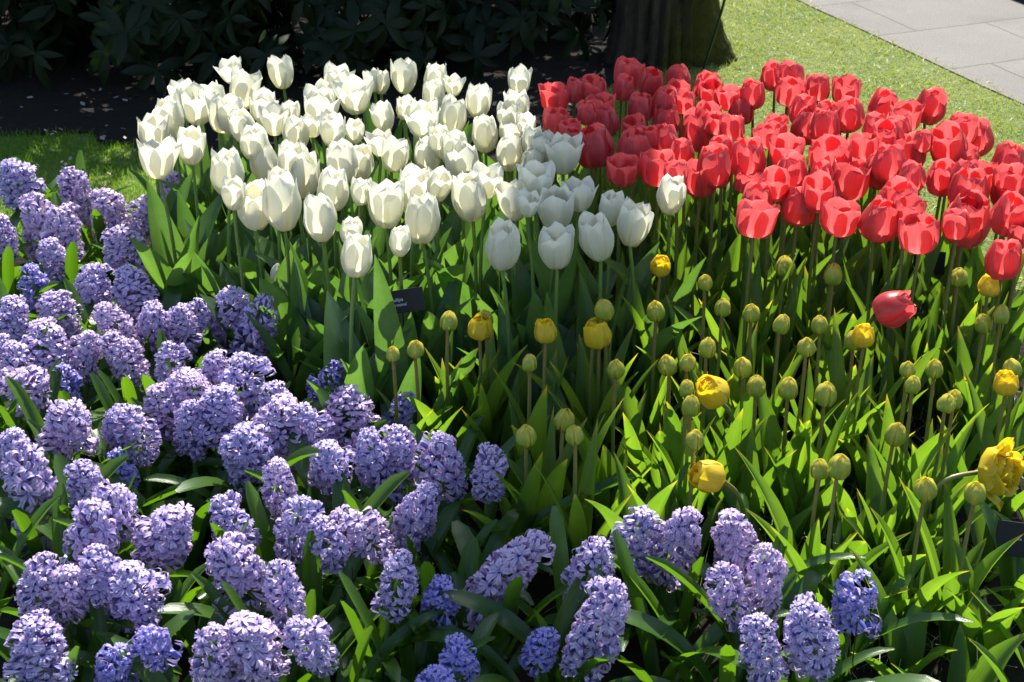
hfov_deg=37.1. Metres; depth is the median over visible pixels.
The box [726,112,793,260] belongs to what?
tulip
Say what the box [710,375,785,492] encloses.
tulip
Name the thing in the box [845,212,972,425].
tulip
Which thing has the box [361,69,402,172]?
tulip
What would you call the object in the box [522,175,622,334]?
tulip
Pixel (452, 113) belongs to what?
tulip
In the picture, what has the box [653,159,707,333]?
tulip
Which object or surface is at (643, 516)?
hyacinth
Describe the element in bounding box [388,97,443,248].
tulip
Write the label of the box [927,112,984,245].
tulip
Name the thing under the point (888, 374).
tulip
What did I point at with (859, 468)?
tulip
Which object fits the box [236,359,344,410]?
hyacinth
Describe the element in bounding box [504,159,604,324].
tulip
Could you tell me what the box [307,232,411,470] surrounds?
tulip
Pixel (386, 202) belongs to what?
tulip
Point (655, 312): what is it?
tulip
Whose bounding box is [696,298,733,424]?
tulip
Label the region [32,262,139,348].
hyacinth
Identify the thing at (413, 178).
tulip
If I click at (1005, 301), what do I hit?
tulip
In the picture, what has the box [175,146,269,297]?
tulip
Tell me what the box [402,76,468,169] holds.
tulip
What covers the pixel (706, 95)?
tulip
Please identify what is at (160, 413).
hyacinth
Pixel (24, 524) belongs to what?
hyacinth
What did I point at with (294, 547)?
hyacinth
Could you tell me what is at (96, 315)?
hyacinth
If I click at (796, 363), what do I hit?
tulip
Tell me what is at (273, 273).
tulip
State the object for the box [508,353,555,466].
tulip
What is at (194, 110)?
tulip
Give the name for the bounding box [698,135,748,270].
tulip
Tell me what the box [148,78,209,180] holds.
tulip
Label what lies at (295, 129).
tulip
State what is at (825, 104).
tulip
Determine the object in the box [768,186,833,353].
tulip
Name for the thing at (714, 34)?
cable
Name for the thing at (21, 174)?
hyacinth
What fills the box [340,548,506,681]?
hyacinth
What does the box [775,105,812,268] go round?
tulip
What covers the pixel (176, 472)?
hyacinth
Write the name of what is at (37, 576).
hyacinth
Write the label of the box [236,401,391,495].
hyacinth
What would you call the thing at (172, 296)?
hyacinth
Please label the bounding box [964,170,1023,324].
tulip
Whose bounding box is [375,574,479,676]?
hyacinth
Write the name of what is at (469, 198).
tulip
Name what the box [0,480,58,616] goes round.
hyacinth
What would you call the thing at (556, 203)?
tulip
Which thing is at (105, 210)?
hyacinth
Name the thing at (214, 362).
hyacinth
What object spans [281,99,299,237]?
tulip
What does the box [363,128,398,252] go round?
tulip
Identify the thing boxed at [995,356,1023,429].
tulip
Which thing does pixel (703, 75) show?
tulip
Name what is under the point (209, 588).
hyacinth
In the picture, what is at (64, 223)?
hyacinth
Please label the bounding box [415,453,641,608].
hyacinth
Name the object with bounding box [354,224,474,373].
tulip
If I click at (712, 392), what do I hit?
tulip
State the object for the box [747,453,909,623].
tulip
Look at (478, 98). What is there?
tulip
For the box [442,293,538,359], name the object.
tulip
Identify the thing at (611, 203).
tulip
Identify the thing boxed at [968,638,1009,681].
tulip
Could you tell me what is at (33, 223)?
hyacinth
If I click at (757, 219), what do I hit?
tulip
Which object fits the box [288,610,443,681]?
hyacinth
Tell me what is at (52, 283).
hyacinth
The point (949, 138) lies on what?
tulip
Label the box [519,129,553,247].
tulip
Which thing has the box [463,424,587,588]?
tulip
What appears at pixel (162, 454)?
hyacinth
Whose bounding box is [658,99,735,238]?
tulip
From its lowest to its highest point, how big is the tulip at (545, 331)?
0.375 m
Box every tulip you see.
[90,111,192,304]
[128,228,217,349]
[129,136,222,295]
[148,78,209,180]
[152,96,210,220]
[161,93,250,265]
[170,125,237,274]
[175,82,215,207]
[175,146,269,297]
[177,173,261,270]
[179,80,239,183]
[191,276,257,347]
[194,175,302,388]
[197,87,283,196]
[199,241,296,381]
[207,177,299,306]
[213,56,246,173]
[213,108,302,238]
[216,92,245,220]
[223,244,319,293]
[226,169,331,392]
[227,66,261,157]
[230,123,306,287]
[241,140,276,275]
[244,166,333,296]
[244,255,357,402]
[250,137,317,278]
[254,165,409,310]
[256,150,333,268]
[256,260,279,293]
[258,101,289,156]
[267,54,293,142]
[279,279,373,359]
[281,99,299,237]
[282,114,340,244]
[287,193,336,386]
[291,113,337,236]
[294,216,409,368]
[299,270,401,380]
[300,61,354,163]
[302,143,413,276]
[303,84,341,195]
[305,234,377,337]
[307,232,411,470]
[309,78,352,173]
[318,178,424,339]
[319,110,377,272]
[321,236,434,300]
[325,137,397,273]
[332,73,373,188]
[334,177,426,319]
[338,255,420,425]
[340,339,394,418]
[344,118,364,220]
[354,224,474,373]
[359,340,462,447]
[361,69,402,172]
[362,67,401,157]
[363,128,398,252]
[364,190,501,404]
[366,134,409,279]
[369,100,404,225]
[372,161,451,321]
[374,57,416,163]
[378,165,497,317]
[380,346,432,457]
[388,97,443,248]
[396,93,415,225]
[399,136,461,286]
[400,310,495,465]
[401,281,477,408]
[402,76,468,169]
[410,123,465,266]
[413,62,472,164]
[420,160,529,349]
[421,327,471,412]
[421,331,460,460]
[424,346,506,480]
[429,137,491,264]
[438,91,491,227]
[440,113,498,236]
[440,127,494,266]
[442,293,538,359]
[443,73,482,237]
[444,169,495,377]
[449,309,543,437]
[458,217,540,438]
[462,376,549,503]
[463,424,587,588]
[466,82,491,162]
[468,313,527,455]
[473,179,554,339]
[483,88,529,211]
[487,283,573,400]
[491,97,519,207]
[492,110,521,215]
[492,146,544,287]
[492,318,568,456]
[493,406,587,573]
[496,133,536,242]
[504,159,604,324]
[506,398,623,550]
[508,64,532,179]
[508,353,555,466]
[510,367,605,496]
[511,188,577,351]
[511,318,636,451]
[512,111,535,225]
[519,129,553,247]
[520,124,542,246]
[521,183,603,353]
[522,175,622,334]
[534,420,631,565]
[538,81,569,184]
[538,221,577,445]
[542,106,579,185]
[543,359,653,501]
[544,132,595,273]
[550,299,637,457]
[557,76,583,186]
[557,209,631,385]
[558,117,600,261]
[564,126,616,277]
[570,317,657,457]
[573,242,659,359]
[574,73,633,255]
[577,100,619,263]
[577,432,650,534]
[578,190,650,360]
[579,121,646,284]
[581,74,615,199]
[582,91,618,205]
[585,450,696,560]
[592,91,652,203]
[595,106,629,260]
[595,152,655,304]
[602,55,645,186]
[602,122,691,270]
[604,173,705,327]
[605,127,662,293]
[606,369,700,501]
[614,125,664,260]
[615,112,660,250]
[615,197,701,401]
[615,354,741,470]
[616,351,671,446]
[620,354,687,495]
[621,254,700,383]
[622,300,683,426]
[626,379,728,511]
[627,429,722,606]
[635,66,662,203]
[635,274,712,428]
[639,148,686,290]
[646,395,731,504]
[648,103,693,221]
[650,137,727,285]
[650,276,718,381]
[652,83,676,222]
[652,400,715,483]
[653,78,697,216]
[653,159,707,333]
[657,158,727,354]
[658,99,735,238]
[660,144,743,354]
[665,337,747,517]
[666,63,697,155]
[670,88,694,228]
[670,198,797,380]
[671,107,734,239]
[671,357,773,459]
[678,110,736,264]
[679,70,720,224]
[681,409,766,545]
[682,346,757,454]
[687,113,744,260]
[687,427,795,529]
[690,326,729,420]
[692,75,745,207]
[695,374,734,454]
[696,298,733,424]
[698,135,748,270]
[698,298,771,358]
[699,136,799,325]
[700,165,788,342]
[706,180,776,348]
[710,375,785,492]
[714,84,742,228]
[714,97,753,203]
[721,479,821,571]
[722,323,822,422]
[723,119,791,278]
[723,376,811,538]
[725,303,759,424]
[725,314,796,475]
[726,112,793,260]
[732,342,803,467]
[733,445,857,591]
[737,165,818,374]
[738,78,773,199]
[744,132,809,306]
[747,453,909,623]
[755,255,843,384]
[759,565,910,625]
[760,60,781,168]
[764,447,831,546]
[765,75,808,203]
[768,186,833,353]
[769,159,870,346]
[769,315,847,450]
[771,151,836,290]
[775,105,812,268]
[776,93,816,229]
[777,381,859,539]
[779,59,804,111]
[783,197,901,378]
[786,360,868,487]
[791,169,856,392]
[793,107,839,273]
[793,337,844,506]
[796,263,849,414]
[801,267,848,396]
[802,153,871,311]
[805,73,829,174]
[805,491,882,584]
[807,308,885,444]
[808,99,836,242]
[808,133,852,278]
[813,333,886,401]
[817,149,886,295]
[820,549,936,648]
[824,323,920,497]
[827,477,905,539]
[828,380,913,499]
[832,73,861,135]
[836,95,864,139]
[838,299,885,373]
[841,492,942,586]
[842,253,916,369]
[843,132,897,318]
[844,142,906,300]
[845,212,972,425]
[850,111,885,260]
[851,361,934,498]
[851,549,956,675]
[853,422,956,586]
[854,343,944,422]
[856,175,924,394]
[857,437,1023,572]
[858,195,898,377]
[862,87,897,212]
[865,375,948,554]
[866,359,958,476]
[870,476,967,621]
[872,118,904,287]
[875,538,1014,625]
[877,193,931,395]
[880,159,943,340]
[883,415,1023,577]
[888,114,920,258]
[889,99,925,130]
[890,131,926,276]
[891,623,1023,681]
[892,283,942,420]
[896,389,1005,562]
[897,129,932,277]
[898,393,977,574]
[899,476,1022,659]
[906,157,954,332]
[908,207,984,435]
[908,394,1014,487]
[913,189,991,341]
[916,157,980,315]
[916,167,988,325]
[917,87,947,219]
[923,119,982,311]
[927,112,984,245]
[931,159,998,310]
[935,469,999,581]
[936,267,994,433]
[937,141,978,279]
[938,273,1023,410]
[938,369,1023,546]
[941,117,994,235]
[941,304,1023,470]
[944,314,1019,470]
[946,537,1023,668]
[953,322,1011,469]
[958,190,1023,368]
[958,292,1008,341]
[958,367,1023,457]
[960,239,1023,396]
[963,140,1023,309]
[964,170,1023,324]
[964,358,1023,541]
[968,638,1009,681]
[971,162,1023,314]
[972,592,1023,666]
[980,502,1023,624]
[984,221,1023,385]
[986,556,1023,632]
[993,510,1011,520]
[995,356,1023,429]
[1012,491,1023,518]
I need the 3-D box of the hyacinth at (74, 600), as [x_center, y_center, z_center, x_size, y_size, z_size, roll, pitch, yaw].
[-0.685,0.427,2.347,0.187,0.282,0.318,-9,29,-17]
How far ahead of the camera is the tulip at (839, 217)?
2.97 m
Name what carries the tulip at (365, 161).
on the soil bed
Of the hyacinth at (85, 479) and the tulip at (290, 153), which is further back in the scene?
the tulip at (290, 153)
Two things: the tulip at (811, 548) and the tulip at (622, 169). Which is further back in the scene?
the tulip at (622, 169)
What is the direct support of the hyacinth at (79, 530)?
on the soil bed
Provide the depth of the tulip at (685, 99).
3.56 m
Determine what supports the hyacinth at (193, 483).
on the soil bed
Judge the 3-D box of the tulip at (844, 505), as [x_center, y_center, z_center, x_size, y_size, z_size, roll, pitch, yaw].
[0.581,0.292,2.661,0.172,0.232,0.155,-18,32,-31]
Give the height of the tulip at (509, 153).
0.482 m
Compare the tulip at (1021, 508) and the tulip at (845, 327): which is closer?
the tulip at (1021, 508)
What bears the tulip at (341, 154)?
on the soil bed
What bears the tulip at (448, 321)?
on the soil bed
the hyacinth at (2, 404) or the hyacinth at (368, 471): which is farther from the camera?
the hyacinth at (2, 404)
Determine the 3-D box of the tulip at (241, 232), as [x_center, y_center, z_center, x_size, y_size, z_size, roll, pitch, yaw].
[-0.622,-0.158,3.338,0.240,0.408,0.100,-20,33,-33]
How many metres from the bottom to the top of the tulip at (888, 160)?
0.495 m
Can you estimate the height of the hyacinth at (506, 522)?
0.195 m
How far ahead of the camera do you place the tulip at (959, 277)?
2.97 m
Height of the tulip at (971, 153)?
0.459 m
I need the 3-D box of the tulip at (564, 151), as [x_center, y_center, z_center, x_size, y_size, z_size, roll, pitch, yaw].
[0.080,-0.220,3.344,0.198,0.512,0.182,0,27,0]
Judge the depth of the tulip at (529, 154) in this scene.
3.27 m
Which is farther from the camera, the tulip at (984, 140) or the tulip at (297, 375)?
the tulip at (984, 140)
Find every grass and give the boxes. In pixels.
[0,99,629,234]
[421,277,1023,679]
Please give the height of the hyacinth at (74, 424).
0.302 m
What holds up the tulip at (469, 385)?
on the soil bed
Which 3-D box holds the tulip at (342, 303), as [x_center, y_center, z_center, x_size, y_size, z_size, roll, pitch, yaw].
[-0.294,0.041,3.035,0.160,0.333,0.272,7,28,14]
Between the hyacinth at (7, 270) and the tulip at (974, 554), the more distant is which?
the hyacinth at (7, 270)
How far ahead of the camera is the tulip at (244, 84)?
3.67 m
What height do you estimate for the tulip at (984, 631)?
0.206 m
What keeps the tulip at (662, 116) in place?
on the soil bed
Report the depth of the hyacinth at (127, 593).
2.26 m
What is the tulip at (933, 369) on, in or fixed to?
on the soil bed
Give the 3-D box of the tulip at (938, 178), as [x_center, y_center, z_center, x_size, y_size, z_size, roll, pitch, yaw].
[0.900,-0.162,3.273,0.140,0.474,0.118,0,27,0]
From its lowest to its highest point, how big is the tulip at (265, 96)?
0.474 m
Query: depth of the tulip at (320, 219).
2.94 m
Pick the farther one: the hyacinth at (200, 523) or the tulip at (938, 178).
the tulip at (938, 178)
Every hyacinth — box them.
[0,150,134,239]
[0,156,60,233]
[0,158,86,251]
[0,213,91,298]
[0,232,59,295]
[0,277,32,343]
[0,316,98,396]
[0,324,48,440]
[0,333,90,426]
[0,340,117,435]
[0,344,76,409]
[0,359,106,477]
[0,362,143,461]
[0,364,121,438]
[0,398,36,481]
[0,427,34,503]
[0,458,135,538]
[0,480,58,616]
[0,483,131,627]
[0,497,196,605]
[0,504,44,571]
[0,540,94,681]
[0,541,51,590]
[0,543,121,681]
[0,551,181,681]
[0,608,79,681]
[1,438,128,590]
[3,208,39,249]
[3,450,79,548]
[5,376,132,477]
[8,609,122,681]
[17,191,96,305]
[17,262,49,349]
[18,234,124,280]
[18,260,58,312]
[19,590,195,681]
[21,284,64,330]
[21,329,117,431]
[26,312,101,410]
[26,419,180,540]
[27,236,111,323]
[27,299,92,323]
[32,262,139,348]
[32,372,210,502]
[34,289,88,390]
[37,404,220,530]
[39,166,133,272]
[39,193,97,298]
[46,278,156,396]
[47,603,203,681]
[53,499,231,646]
[54,560,206,681]
[56,403,220,504]
[74,301,201,382]
[81,192,145,294]
[81,351,137,435]
[83,187,129,283]
[88,283,210,400]
[90,329,154,422]
[90,382,212,492]
[90,416,178,530]
[91,461,232,570]
[91,479,192,586]
[95,596,292,681]
[98,264,213,361]
[98,363,254,489]
[100,224,147,306]
[109,194,150,259]
[111,299,257,352]
[111,622,233,681]
[124,340,192,437]
[127,169,183,220]
[130,388,254,505]
[131,399,229,531]
[132,292,309,396]
[134,299,251,369]
[140,330,223,444]
[141,366,213,450]
[141,382,245,526]
[142,421,284,526]
[143,418,319,544]
[150,302,232,371]
[155,297,239,382]
[157,384,322,501]
[157,531,330,627]
[158,517,249,658]
[175,410,284,521]
[191,572,335,681]
[194,348,262,453]
[194,383,387,496]
[196,481,360,624]
[202,394,314,446]
[206,276,249,357]
[206,456,367,548]
[208,489,338,612]
[210,610,301,681]
[217,351,313,421]
[221,379,339,432]
[221,559,421,681]
[227,530,375,668]
[234,393,305,534]
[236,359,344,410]
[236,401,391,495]
[245,431,389,580]
[247,471,419,608]
[251,513,393,681]
[260,471,427,615]
[282,423,385,527]
[283,615,432,681]
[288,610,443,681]
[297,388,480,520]
[320,384,380,498]
[320,501,460,641]
[323,423,509,518]
[326,426,476,536]
[338,492,445,659]
[338,570,494,681]
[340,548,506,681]
[342,480,438,563]
[355,519,497,624]
[357,423,516,555]
[372,416,489,566]
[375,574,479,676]
[376,508,533,627]
[380,391,452,431]
[380,529,575,679]
[382,442,541,562]
[384,632,510,681]
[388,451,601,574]
[414,611,500,681]
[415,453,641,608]
[427,571,557,681]
[431,520,568,676]
[435,549,610,681]
[442,590,670,681]
[507,560,630,681]
[518,505,615,668]
[575,505,703,615]
[598,534,748,657]
[606,487,712,651]
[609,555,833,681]
[612,529,762,681]
[616,573,798,681]
[623,492,865,600]
[646,525,798,681]
[693,542,833,671]
[710,611,894,681]
[737,600,874,681]
[756,591,939,681]
[758,569,972,681]
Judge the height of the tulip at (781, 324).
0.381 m
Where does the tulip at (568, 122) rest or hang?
on the soil bed
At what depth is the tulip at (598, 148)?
3.28 m
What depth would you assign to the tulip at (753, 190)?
3.11 m
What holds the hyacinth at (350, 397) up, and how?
on the soil bed
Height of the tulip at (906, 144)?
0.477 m
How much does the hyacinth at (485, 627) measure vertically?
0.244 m
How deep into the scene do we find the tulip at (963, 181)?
3.09 m
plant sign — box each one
[390,286,425,327]
[912,252,945,311]
[993,520,1023,557]
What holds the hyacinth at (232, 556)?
on the soil bed
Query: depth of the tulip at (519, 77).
3.69 m
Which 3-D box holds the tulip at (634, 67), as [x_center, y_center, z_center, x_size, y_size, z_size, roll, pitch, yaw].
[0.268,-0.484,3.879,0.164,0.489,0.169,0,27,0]
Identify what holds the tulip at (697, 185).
on the soil bed
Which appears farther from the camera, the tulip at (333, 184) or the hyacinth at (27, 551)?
the tulip at (333, 184)
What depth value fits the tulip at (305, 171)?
3.21 m
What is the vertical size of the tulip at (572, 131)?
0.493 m
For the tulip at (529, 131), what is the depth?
3.29 m
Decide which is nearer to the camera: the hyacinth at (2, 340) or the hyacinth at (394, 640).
the hyacinth at (394, 640)
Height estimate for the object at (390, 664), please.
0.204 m
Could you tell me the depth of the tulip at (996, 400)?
2.83 m
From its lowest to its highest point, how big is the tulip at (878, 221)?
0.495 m
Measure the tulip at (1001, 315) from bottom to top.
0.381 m
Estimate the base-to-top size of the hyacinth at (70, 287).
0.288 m
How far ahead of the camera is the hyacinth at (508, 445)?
2.63 m
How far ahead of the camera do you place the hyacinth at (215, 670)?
2.11 m
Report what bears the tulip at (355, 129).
on the soil bed
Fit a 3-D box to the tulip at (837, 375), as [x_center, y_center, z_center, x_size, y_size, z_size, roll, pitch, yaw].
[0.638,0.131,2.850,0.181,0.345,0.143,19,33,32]
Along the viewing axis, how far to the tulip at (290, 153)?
3.24 m
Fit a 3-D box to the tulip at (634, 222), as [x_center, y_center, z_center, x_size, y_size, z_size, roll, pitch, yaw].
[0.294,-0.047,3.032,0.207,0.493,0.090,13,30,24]
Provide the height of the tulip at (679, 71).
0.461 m
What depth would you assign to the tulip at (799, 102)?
3.52 m
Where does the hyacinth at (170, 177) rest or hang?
on the soil bed
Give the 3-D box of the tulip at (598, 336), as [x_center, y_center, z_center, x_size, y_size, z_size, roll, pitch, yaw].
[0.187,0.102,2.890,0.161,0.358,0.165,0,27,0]
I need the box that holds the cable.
[701,0,725,70]
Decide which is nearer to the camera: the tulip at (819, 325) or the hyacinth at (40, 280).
the tulip at (819, 325)
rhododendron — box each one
[0,0,116,83]
[4,0,300,92]
[188,0,463,88]
[359,0,615,78]
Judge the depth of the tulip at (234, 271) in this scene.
3.19 m
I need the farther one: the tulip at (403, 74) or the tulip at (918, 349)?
the tulip at (403, 74)
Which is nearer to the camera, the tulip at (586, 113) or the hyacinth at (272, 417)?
the hyacinth at (272, 417)
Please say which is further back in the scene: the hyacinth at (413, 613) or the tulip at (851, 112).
the tulip at (851, 112)
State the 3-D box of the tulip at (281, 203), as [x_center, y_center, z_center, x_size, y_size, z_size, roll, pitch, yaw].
[-0.465,-0.095,3.106,0.174,0.510,0.188,-16,31,-28]
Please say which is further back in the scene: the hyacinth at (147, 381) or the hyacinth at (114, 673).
the hyacinth at (147, 381)
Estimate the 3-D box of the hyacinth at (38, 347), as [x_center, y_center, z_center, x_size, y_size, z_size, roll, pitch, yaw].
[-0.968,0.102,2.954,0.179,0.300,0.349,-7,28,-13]
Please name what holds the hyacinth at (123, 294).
on the soil bed
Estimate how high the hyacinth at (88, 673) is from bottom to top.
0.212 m
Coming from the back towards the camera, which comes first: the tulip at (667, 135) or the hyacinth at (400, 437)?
the tulip at (667, 135)
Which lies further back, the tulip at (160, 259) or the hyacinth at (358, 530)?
the tulip at (160, 259)
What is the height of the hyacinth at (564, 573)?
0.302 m
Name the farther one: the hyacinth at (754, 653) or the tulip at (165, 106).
the tulip at (165, 106)
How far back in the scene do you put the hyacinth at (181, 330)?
3.01 m
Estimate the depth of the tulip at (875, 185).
3.31 m
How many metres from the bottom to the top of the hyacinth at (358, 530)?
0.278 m
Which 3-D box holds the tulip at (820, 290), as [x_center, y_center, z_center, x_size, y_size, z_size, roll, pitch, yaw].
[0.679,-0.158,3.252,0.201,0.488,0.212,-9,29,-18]
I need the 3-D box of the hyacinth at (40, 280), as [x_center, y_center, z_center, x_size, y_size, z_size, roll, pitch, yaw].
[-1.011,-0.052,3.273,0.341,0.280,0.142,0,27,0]
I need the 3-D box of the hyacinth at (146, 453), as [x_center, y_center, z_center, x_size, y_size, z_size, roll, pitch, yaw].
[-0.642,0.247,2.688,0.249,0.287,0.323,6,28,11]
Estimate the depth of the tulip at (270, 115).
3.47 m
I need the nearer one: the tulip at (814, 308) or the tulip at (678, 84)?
the tulip at (814, 308)
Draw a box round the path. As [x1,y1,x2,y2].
[800,0,1023,103]
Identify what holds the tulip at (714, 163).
on the soil bed
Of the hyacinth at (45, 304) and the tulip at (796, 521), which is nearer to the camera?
the tulip at (796, 521)
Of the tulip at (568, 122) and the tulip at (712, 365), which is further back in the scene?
the tulip at (568, 122)
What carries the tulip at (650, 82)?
on the soil bed
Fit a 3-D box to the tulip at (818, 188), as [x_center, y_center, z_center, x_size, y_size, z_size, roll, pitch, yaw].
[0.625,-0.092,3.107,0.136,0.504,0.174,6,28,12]
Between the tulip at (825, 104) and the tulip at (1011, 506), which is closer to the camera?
the tulip at (1011, 506)
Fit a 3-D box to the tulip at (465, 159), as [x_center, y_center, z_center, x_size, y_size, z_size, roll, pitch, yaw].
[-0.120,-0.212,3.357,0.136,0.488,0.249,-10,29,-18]
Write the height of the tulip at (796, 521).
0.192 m
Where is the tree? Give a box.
[602,0,737,71]
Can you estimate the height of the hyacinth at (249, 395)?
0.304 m
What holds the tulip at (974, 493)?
on the soil bed
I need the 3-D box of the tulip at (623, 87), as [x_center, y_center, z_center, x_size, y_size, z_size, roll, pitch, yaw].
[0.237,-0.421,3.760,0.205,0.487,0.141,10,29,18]
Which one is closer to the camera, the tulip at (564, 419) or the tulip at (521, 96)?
the tulip at (564, 419)
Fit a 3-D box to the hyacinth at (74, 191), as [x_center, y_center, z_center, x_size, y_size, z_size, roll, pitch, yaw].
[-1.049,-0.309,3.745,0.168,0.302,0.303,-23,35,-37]
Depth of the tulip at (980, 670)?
2.29 m
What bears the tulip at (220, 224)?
on the soil bed
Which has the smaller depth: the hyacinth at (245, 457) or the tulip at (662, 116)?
the hyacinth at (245, 457)
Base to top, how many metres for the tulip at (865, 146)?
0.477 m
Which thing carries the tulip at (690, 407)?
on the soil bed
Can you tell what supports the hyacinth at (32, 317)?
on the soil bed
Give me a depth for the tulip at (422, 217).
2.98 m
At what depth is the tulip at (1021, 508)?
2.73 m
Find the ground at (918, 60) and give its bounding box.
[0,0,1023,289]
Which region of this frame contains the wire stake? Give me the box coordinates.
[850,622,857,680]
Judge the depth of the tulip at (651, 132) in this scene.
3.35 m
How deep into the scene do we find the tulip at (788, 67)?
3.73 m
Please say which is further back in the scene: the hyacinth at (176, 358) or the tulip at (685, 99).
the tulip at (685, 99)
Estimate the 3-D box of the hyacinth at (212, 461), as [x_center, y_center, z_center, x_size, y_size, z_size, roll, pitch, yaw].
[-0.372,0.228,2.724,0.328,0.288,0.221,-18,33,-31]
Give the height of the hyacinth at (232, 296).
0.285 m
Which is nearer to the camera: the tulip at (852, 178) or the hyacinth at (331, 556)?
the hyacinth at (331, 556)
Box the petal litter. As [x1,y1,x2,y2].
[0,38,585,174]
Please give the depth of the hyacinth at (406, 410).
2.81 m
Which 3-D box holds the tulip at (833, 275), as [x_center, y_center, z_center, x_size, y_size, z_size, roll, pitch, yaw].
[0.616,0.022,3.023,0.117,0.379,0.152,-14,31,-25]
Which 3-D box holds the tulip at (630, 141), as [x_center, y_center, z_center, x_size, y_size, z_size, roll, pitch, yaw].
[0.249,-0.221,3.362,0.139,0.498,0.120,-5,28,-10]
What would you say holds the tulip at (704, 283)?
on the soil bed
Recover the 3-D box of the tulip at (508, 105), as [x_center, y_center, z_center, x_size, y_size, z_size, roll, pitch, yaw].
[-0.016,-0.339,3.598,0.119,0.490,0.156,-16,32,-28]
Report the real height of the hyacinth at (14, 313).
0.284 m
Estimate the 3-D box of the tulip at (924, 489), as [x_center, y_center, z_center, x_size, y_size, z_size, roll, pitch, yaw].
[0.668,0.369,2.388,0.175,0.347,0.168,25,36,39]
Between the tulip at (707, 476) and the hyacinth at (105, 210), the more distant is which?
the hyacinth at (105, 210)
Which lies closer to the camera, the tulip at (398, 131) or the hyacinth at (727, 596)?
the hyacinth at (727, 596)
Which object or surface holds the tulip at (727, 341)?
on the soil bed
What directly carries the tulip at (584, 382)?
on the soil bed
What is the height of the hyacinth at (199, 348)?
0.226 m
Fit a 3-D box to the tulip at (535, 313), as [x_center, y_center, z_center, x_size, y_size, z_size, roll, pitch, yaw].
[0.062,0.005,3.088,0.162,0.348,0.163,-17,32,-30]
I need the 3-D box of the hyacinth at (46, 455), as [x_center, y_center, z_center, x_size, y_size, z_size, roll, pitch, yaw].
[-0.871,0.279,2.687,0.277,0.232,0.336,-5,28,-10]
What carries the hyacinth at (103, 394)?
on the soil bed
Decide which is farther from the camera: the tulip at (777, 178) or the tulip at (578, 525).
the tulip at (777, 178)
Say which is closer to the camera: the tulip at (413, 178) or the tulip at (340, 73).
the tulip at (413, 178)
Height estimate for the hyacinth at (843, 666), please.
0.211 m
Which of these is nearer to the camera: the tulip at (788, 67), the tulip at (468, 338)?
the tulip at (468, 338)
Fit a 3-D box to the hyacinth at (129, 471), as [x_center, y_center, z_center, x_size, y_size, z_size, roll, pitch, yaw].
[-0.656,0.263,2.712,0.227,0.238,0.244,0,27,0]
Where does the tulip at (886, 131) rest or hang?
on the soil bed
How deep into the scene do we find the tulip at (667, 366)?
2.66 m
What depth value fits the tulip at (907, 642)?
2.38 m
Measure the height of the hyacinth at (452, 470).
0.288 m
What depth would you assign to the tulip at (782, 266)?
3.06 m
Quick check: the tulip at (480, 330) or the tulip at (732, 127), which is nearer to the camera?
the tulip at (480, 330)
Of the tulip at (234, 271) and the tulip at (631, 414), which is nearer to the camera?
the tulip at (631, 414)
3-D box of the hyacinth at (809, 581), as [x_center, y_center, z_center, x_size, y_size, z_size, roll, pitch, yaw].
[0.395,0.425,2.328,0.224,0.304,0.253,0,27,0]
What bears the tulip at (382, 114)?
on the soil bed
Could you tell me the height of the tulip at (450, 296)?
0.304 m
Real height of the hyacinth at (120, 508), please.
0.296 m
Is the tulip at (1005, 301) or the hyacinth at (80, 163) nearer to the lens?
the tulip at (1005, 301)
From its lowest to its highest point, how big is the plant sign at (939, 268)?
0.266 m
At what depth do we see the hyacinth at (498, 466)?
2.53 m
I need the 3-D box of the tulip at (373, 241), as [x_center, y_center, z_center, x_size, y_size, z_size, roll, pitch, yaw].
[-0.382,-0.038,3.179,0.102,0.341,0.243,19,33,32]
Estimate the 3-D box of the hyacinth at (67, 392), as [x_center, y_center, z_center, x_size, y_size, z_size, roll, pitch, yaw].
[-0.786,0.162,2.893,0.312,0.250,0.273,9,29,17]
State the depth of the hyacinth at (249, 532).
2.42 m
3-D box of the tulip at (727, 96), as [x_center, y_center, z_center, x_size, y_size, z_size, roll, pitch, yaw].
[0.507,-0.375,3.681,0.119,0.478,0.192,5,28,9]
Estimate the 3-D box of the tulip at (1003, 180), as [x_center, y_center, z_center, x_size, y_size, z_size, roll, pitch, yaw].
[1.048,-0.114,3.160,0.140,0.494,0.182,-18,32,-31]
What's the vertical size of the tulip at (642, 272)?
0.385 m
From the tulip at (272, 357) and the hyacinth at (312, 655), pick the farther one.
the tulip at (272, 357)
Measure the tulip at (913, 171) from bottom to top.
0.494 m
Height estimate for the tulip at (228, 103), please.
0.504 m
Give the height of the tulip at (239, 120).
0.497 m
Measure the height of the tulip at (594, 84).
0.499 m
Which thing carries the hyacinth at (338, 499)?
on the soil bed
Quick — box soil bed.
[0,206,1023,681]
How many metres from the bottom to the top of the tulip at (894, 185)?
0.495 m
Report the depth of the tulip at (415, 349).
2.78 m
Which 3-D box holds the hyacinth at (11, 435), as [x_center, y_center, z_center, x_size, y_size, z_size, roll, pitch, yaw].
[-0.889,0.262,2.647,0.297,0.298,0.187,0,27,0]
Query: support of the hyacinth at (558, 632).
on the soil bed
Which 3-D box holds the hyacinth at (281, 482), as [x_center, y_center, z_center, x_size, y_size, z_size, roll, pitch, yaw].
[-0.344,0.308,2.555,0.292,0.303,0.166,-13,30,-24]

